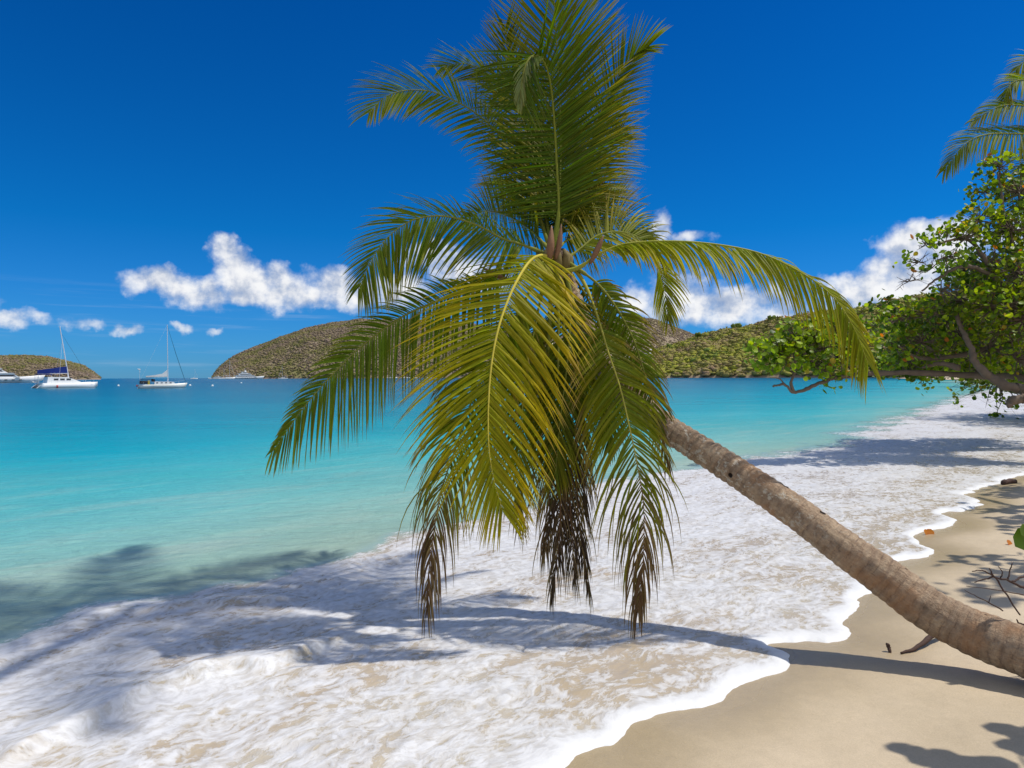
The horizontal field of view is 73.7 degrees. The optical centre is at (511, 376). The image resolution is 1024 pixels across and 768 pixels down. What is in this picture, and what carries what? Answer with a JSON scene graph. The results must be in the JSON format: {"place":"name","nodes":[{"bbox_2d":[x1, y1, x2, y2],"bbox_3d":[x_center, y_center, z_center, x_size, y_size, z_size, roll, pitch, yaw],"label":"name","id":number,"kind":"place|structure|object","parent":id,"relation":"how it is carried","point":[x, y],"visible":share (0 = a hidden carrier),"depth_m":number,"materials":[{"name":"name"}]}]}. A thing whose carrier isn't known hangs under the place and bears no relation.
{"place":"outdoors","nodes":[
{"label":"outdoors","id":0,"kind":"place"},
{"bbox_2d":[0,357,100,379],"bbox_3d":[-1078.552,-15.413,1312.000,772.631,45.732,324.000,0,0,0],"label":"island","id":1,"kind":"structure","parent":0,"point":[82,378],"depth_m":1164.19,"materials":[{"name":"green plant"}]},
{"bbox_2d":[0,354,101,377],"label":"island scrub","id":2,"kind":"object","parent":1,"relation":"on","point":[38,361],"visible":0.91,"depth_m":1197.52,"materials":[{"name":"green plant"}]},
{"bbox_2d":[222,320,489,378],"bbox_3d":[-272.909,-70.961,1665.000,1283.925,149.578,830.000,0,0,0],"label":"headland","id":3,"kind":"structure","parent":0,"point":[313,367],"depth_m":1429.41,"materials":[{"name":"green plant"}]},
{"bbox_2d":[211,318,579,377],"bbox_3d":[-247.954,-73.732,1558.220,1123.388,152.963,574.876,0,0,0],"label":"headland scrub","id":4,"kind":"object","parent":3,"relation":"on","point":[242,359],"visible":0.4,"depth_m":1523.00,"materials":[{"name":"green plant"}]},
{"bbox_2d":[0,377,1023,767],"bbox_3d":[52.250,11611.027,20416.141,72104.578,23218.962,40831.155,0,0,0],"label":"sea","id":5,"kind":"structure","parent":0,"point":[186,581],"depth_m":6.05,"materials":[{"name":"liquid"}]},
{"bbox_2d":[0,368,44,382],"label":"motor yacht","id":6,"kind":"object","parent":5,"relation":"on","point":[5,377],"visible":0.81,"depth_m":319.30,"materials":[{"name":"white plastic"}]},
{"bbox_2d":[31,326,97,387],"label":"catamaran","id":7,"kind":"object","parent":5,"relation":"on","point":[58,382],"visible":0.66,"depth_m":129.50,"materials":[{"name":"white plastic"}]},
{"bbox_2d":[136,325,186,387],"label":"sailboat","id":8,"kind":"object","parent":5,"relation":"on","point":[156,384],"visible":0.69,"depth_m":120.98,"materials":[{"name":"white plastic"}]},
{"bbox_2d":[221,360,234,378],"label":"sailboat","id":9,"kind":"object","parent":5,"relation":"on","point":[229,377],"visible":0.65,"depth_m":1100.42,"materials":[{"name":"white plastic"}]},
{"bbox_2d":[233,370,263,378],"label":"motor yacht","id":10,"kind":"object","parent":5,"relation":"on","point":[244,375],"visible":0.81,"depth_m":1235.53,"materials":[{"name":"white plastic"}]},
{"bbox_2d":[0,0,1023,378],"label":"sky","id":11,"kind":"structure","parent":0,"point":[199,169],"materials":[{"name":"blue"}]},
{"bbox_2d":[562,320,691,358],"bbox_3d":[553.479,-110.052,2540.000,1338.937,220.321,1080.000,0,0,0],"label":"hill","id":12,"kind":"structure","parent":0,"point":[670,338],"depth_m":2260.43,"materials":[{"name":"green plant"}]},
{"bbox_2d":[560,317,694,351],"bbox_3d":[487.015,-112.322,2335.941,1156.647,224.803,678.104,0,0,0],"label":"hill scrub","id":13,"kind":"object","parent":12,"relation":"on","point":[679,335],"visible":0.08,"depth_m":2326.21,"materials":[{"name":"green plant"}]},
{"bbox_2d":[565,376,1023,767],"bbox_3d":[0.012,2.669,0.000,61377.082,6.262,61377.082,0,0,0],"label":"beach","id":14,"kind":"structure","parent":0,"point":[860,697],"depth_m":3.67,"materials":[{"name":"beige sand"}]},
{"bbox_2d":[265,0,1023,677],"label":"palm tree","id":15,"kind":"object","parent":14,"relation":"on","point":[579,194],"visible":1,"depth_m":4.72,"materials":[{"name":"green plant"}]},
{"bbox_2d":[741,147,1023,407],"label":"sea grape tree","id":16,"kind":"object","parent":14,"relation":"on","point":[917,350],"visible":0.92,"depth_m":14.32,"materials":[{"name":"green plant"}]},
{"bbox_2d":[865,347,904,377],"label":"shore tree","id":17,"kind":"object","parent":14,"relation":"on","point":[879,362],"visible":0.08,"depth_m":389.49,"materials":[{"name":"green plant"}]},
{"bbox_2d":[886,643,891,652],"bbox_3d":[2.416,1.744,4.374,0.031,0.072,0.050,0,0,0],"label":"driftwood stub","id":18,"kind":"object","parent":14,"relation":"on","point":[888,647],"visible":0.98,"depth_m":4.37,"materials":[{"name":"brown wood"}]},
{"bbox_2d":[900,635,934,653],"bbox_3d":[2.707,1.694,4.448,0.545,0.127,0.042,0,0,-29],"label":"driftwood stick","id":19,"kind":"object","parent":14,"relation":"on","point":[926,640],"visible":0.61,"depth_m":4.38,"materials":[{"name":"brown wood"}]},
{"bbox_2d":[924,529,933,534],"bbox_3d":[4.688,1.754,7.675,0.118,0.075,0.065,0,0,-13],"label":"fallen leaf","id":20,"kind":"object","parent":14,"relation":"on","point":[928,531],"visible":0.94,"depth_m":7.68,"materials":[{"name":"orange plant"}]},
{"bbox_2d":[935,49,1023,242],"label":"palm tree","id":21,"kind":"object","parent":14,"relation":"on","point":[1016,78],"visible":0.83,"depth_m":15.75,"materials":[{"name":"green plant"}]},
{"bbox_2d":[946,303,1023,418],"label":"shore tree","id":22,"kind":"object","parent":14,"relation":"on","point":[995,395],"visible":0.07,"depth_m":27.66,"materials":[{"name":"green plant"}]},
{"bbox_2d":[965,563,1023,624],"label":"dead branch","id":23,"kind":"object","parent":14,"relation":"on","point":[1008,580],"visible":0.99,"depth_m":4.69,"materials":[{"name":"brown wood"}]},
{"bbox_2d":[1001,478,1016,484],"bbox_3d":[8.094,1.710,11.128,0.354,0.102,0.087,0,0,-23],"label":"driftwood log","id":24,"kind":"object","parent":14,"relation":"on","point":[1006,481],"visible":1,"depth_m":11.08,"materials":[{"name":"brown wood"}]},
{"bbox_2d":[1013,524,1023,549],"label":"sea grape shrub","id":25,"kind":"object","parent":14,"relation":"on","point":[1018,537],"visible":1,"depth_m":3.90,"materials":[{"name":"green plant"}]},
{"bbox_2d":[654,298,971,377],"bbox_3d":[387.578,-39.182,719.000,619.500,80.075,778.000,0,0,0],"label":"green headland","id":26,"kind":"structure","parent":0,"point":[769,375],"depth_m":564.85,"materials":[{"name":"green plant"}]},
{"bbox_2d":[730,323,741,327],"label":"hillside tree","id":27,"kind":"object","parent":26,"relation":"on","point":[738,325],"visible":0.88,"depth_m":774.29,"materials":[{"name":"green plant"}]},
{"bbox_2d":[767,315,775,319],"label":"hillside tree","id":28,"kind":"object","parent":26,"relation":"on","point":[769,317],"visible":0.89,"depth_m":733.19,"materials":[{"name":"green plant"}]},
{"bbox_2d":[632,292,992,377],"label":"headland woodland","id":29,"kind":"object","parent":26,"relation":"on","point":[715,345],"visible":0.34,"depth_m":635.04,"materials":[{"name":"green plant"}]}
]}

